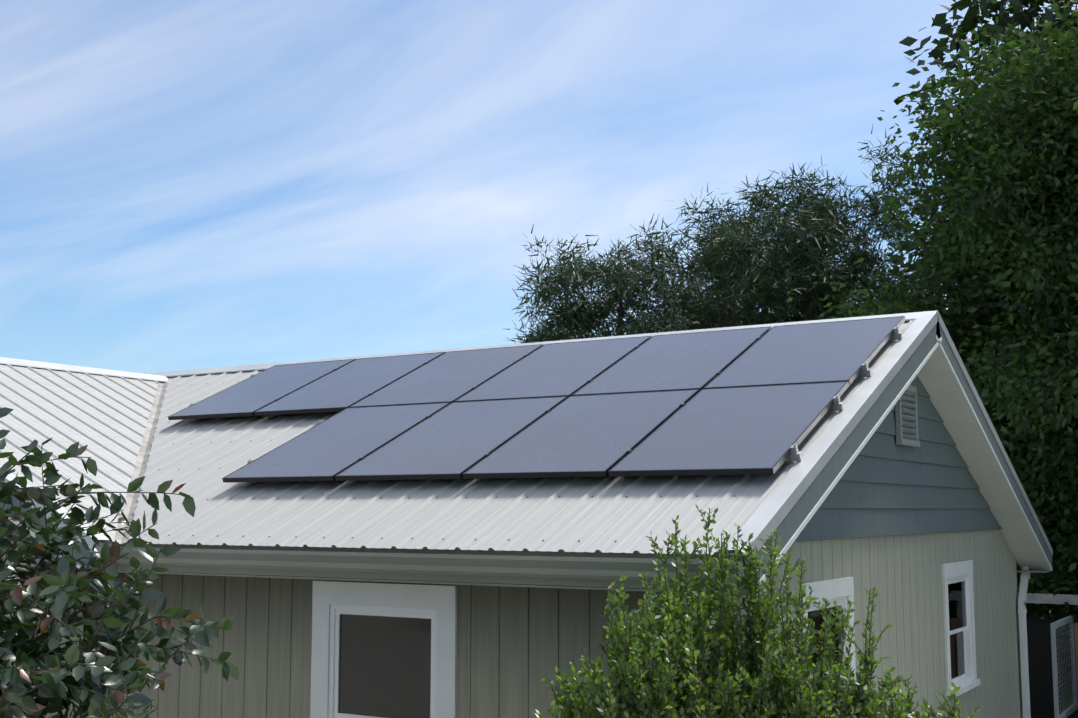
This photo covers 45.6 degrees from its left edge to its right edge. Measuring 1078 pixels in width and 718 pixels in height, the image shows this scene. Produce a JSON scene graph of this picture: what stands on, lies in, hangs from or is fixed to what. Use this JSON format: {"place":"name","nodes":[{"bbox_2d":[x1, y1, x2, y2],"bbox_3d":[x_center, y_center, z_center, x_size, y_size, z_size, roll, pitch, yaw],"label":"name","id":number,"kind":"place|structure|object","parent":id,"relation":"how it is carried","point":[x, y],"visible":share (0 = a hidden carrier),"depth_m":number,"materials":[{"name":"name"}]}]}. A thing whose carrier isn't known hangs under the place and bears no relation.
{"place":"outdoors","nodes":[
{"label":"outdoors","id":0,"kind":"place"},
{"bbox_2d":[5,519,86,717],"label":"wing gable walls","id":1,"kind":"structure","parent":0,"point":[31,538],"depth_m":9.19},
{"bbox_2d":[0,496,96,568],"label":"rake","id":2,"kind":"object","parent":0,"point":[15,501],"visible":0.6,"depth_m":8.70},
{"bbox_2d":[0,465,110,568],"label":"rake wing","id":3,"kind":"structure","parent":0,"point":[88,539],"depth_m":8.85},
{"bbox_2d":[93,542,123,556],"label":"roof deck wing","id":4,"kind":"structure","parent":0,"point":[100,546],"depth_m":8.68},
{"bbox_2d":[0,407,238,717],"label":"shrub","id":5,"kind":"object","parent":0,"point":[59,608],"depth_m":5.00,"materials":[{"name":"green plant"}]},
{"bbox_2d":[0,0,1077,373],"label":"sky","id":6,"kind":"structure","parent":0,"point":[185,184],"materials":[{"name":"blue"}]},
{"bbox_2d":[630,172,892,332],"bbox_3d":[5.378,1.049,32.998,7.313,11.597,7.684,-4,-8,31],"label":"tree","id":7,"kind":"object","parent":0,"point":[721,244],"depth_m":31.77,"materials":[{"name":"green plant"}]},
{"bbox_2d":[736,125,948,320],"bbox_3d":[8.193,0.427,33.082,7.307,12.848,6.550,-4,-8,31],"label":"tree","id":8,"kind":"object","parent":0,"point":[830,207],"depth_m":32.61,"materials":[{"name":"green plant"}]},
{"bbox_2d":[1026,618,1077,717],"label":"dark shed inside","id":9,"kind":"object","parent":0,"point":[1040,668],"visible":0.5,"depth_m":14.86,"materials":[{"name":"black"}]},
{"label":"ground","id":10,"kind":"structure","parent":0,"visible":0},
{"bbox_2d":[80,563,1022,717],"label":"wall siding","id":11,"kind":"object","parent":10,"relation":"on","point":[515,645],"visible":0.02,"depth_m":8.34,"materials":[{"name":"grey wood"}]},
{"bbox_2d":[126,542,717,554],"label":"roof corrugation ends","id":12,"kind":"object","parent":11,"relation":"attached to","point":[715,553],"depth_m":7.34,"materials":[{"name":"grey metal"}]},
{"bbox_2d":[0,364,158,543],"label":"roof wing","id":13,"kind":"structure","parent":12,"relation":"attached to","point":[104,418],"depth_m":11.22,"materials":[{"name":"white metal"}]},
{"bbox_2d":[113,372,167,543],"bbox_3d":[-3.506,0.711,11.488,0.440,1.745,5.427,2,-7,-14],"label":"valley flashing","id":14,"kind":"object","parent":12,"relation":"attached to","point":[131,499],"visible":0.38,"depth_m":10.94,"materials":[{"name":"metal"}]},
{"bbox_2d":[116,547,745,583],"bbox_3d":[-0.932,1.206,7.591,4.550,0.115,0.127,-4,-8,31],"label":"gutter","id":15,"kind":"object","parent":12,"relation":"attached to","point":[606,568],"visible":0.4,"depth_m":7.36,"materials":[{"name":"paint"}]},
{"bbox_2d":[127,320,913,555],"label":"main roof","id":16,"kind":"structure","parent":12,"relation":"attached to","point":[606,516],"depth_m":8.17,"materials":[{"name":"metal"}]},
{"bbox_2d":[145,381,734,542],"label":"roof screws","id":17,"kind":"object","parent":16,"relation":"on","point":[381,497],"visible":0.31,"depth_m":8.35,"materials":[{"name":"grey metal"}]},
{"bbox_2d":[168,316,904,482],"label":"solar panel frames","id":18,"kind":"structure","parent":16,"relation":"on","point":[463,474],"depth_m":8.93,"materials":[{"name":"black metal"}]},
{"bbox_2d":[171,317,901,477],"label":"solar panels","id":19,"kind":"object","parent":18,"relation":"in","point":[755,427],"visible":0.96,"depth_m":9.41,"materials":[{"name":"blue glass"}]},
{"bbox_2d":[189,326,902,463],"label":"solar panel clamps","id":20,"kind":"object","parent":18,"relation":"attached to","point":[796,454],"visible":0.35,"depth_m":8.20,"materials":[{"name":"grey metal"}]},
{"bbox_2d":[150,310,937,376],"bbox_3d":[-0.645,-0.068,12.274,8.804,0.086,0.315,-4,-8,31],"label":"ridge cap","id":21,"kind":"object","parent":16,"relation":"on","point":[912,316],"visible":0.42,"depth_m":11.98,"materials":[{"name":"metal"}]},
{"bbox_2d":[700,311,941,590],"bbox_3d":[1.968,0.414,8.315,0.316,1.966,4.090,-4,-8,31],"label":"rake","id":22,"kind":"object","parent":16,"relation":"attached to","point":[774,508],"depth_m":7.74,"materials":[{"name":"white metal"}]},
{"bbox_2d":[743,321,940,584],"bbox_3d":[2.089,0.406,8.242,0.022,1.910,4.065,-4,-8,31],"label":"bargeboard","id":23,"kind":"object","parent":22,"relation":"attached to","point":[800,511],"visible":0.57,"depth_m":7.85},
{"bbox_2d":[4,574,972,717],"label":"window sashes","id":24,"kind":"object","parent":11,"relation":"in","point":[958,681],"visible":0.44,"depth_m":8.18,"materials":[{"name":"white wood"}]},
{"bbox_2d":[6,560,980,717],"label":"windows","id":25,"kind":"structure","parent":11,"relation":"in","point":[384,666],"depth_m":8.07,"materials":[{"name":"white wood"}]},
{"bbox_2d":[1,541,1049,594],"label":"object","id":26,"kind":"structure","parent":11,"relation":"attached to","point":[592,584],"depth_m":7.56,"materials":[{"name":"paint"}]},
{"bbox_2d":[917,312,1052,570],"bbox_3d":[4.128,0.939,11.832,0.316,2.184,4.590,-4,-8,31],"label":"bargeboard","id":27,"kind":"object","parent":26,"relation":"attached to","point":[940,381],"depth_m":11.52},
{"bbox_2d":[733,529,1022,717],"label":"exterior wall","id":28,"kind":"structure","parent":11,"relation":"attached to","point":[903,573],"depth_m":10.28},
{"bbox_2d":[794,375,1001,541],"bbox_3d":[2.871,0.625,10.040,0.026,1.493,6.843,-4,-8,31],"label":"gable siding","id":29,"kind":"object","parent":11,"relation":"attached to","point":[886,485],"visible":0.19,"depth_m":9.98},
{"bbox_2d":[895,385,919,446],"bbox_3d":[2.878,0.438,10.023,0.053,0.480,0.520,-4,-8,31],"label":"gable vent","id":30,"kind":"object","parent":29,"relation":"attached to","point":[909,395],"visible":0.9,"depth_m":10.02,"materials":[{"name":"grey paint"}]},
{"bbox_2d":[1018,566,1030,717],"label":"downspout","id":31,"kind":"object","parent":11,"relation":"attached to","point":[1024,578],"visible":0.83,"depth_m":13.20,"materials":[{"name":"white metal"}]},
{"bbox_3d":[-5.781,1.164,15.053,3.808,1.677,8.050,-4,-8,31],"label":"wing roof","id":32,"kind":"object","parent":11,"relation":"attached to","visible":0},
{"bbox_2d":[0,357,168,381],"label":"roof ridge cap","id":33,"kind":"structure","parent":32,"relation":"on","point":[46,365],"depth_m":13.13,"materials":[{"name":"white metal"}]},
{"bbox_2d":[507,214,710,343],"bbox_3d":[1.804,1.385,33.090,6.593,10.951,6.323,-4,-8,31],"label":"tree","id":34,"kind":"object","parent":10,"relation":"on","point":[562,317],"depth_m":32.92,"materials":[{"name":"green plant"}]},
{"bbox_2d":[655,205,854,329],"bbox_3d":[5.847,1.461,36.552,6.584,11.626,7.362,-4,-8,31],"label":"tree","id":35,"kind":"object","parent":10,"relation":"on","point":[740,215],"depth_m":35.55,"materials":[{"name":"green plant"}]},
{"bbox_2d":[531,504,980,717],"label":"shrub","id":36,"kind":"object","parent":10,"relation":"on","point":[743,669],"depth_m":5.71,"materials":[{"name":"green plant"}]},
{"bbox_2d":[787,0,1077,651],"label":"tree","id":37,"kind":"object","parent":10,"relation":"on","point":[1043,423],"depth_m":16.14,"materials":[{"name":"green plant"}]},
{"bbox_2d":[835,0,1077,405],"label":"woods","id":38,"kind":"object","parent":10,"relation":"on","point":[973,18],"depth_m":27.72,"materials":[{"name":"green plant"}]},
{"bbox_2d":[1018,593,1077,610],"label":"shed roof","id":39,"kind":"structure","parent":10,"relation":"on","point":[1057,599],"depth_m":14.76,"materials":[{"name":"grey metal"}]},
{"bbox_2d":[1074,623,1077,691],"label":"fence gate","id":40,"kind":"structure","parent":10,"relation":"on","point":[1076,635],"depth_m":13.85,"materials":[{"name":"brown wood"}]},
{"bbox_2d":[1050,615,1077,717],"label":"air conditioner frame","id":41,"kind":"object","parent":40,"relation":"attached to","point":[1055,625],"visible":0.96,"depth_m":13.88,"materials":[{"name":"grey metal"}]},
{"bbox_2d":[1056,622,1074,713],"bbox_3d":[5.795,3.401,14.127,0.006,0.920,1.130,-4,-8,31],"label":"wire panel","id":42,"kind":"object","parent":41,"relation":"in","point":[1065,668],"visible":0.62,"depth_m":14.17,"materials":[{"name":"grey metal"}]}
]}

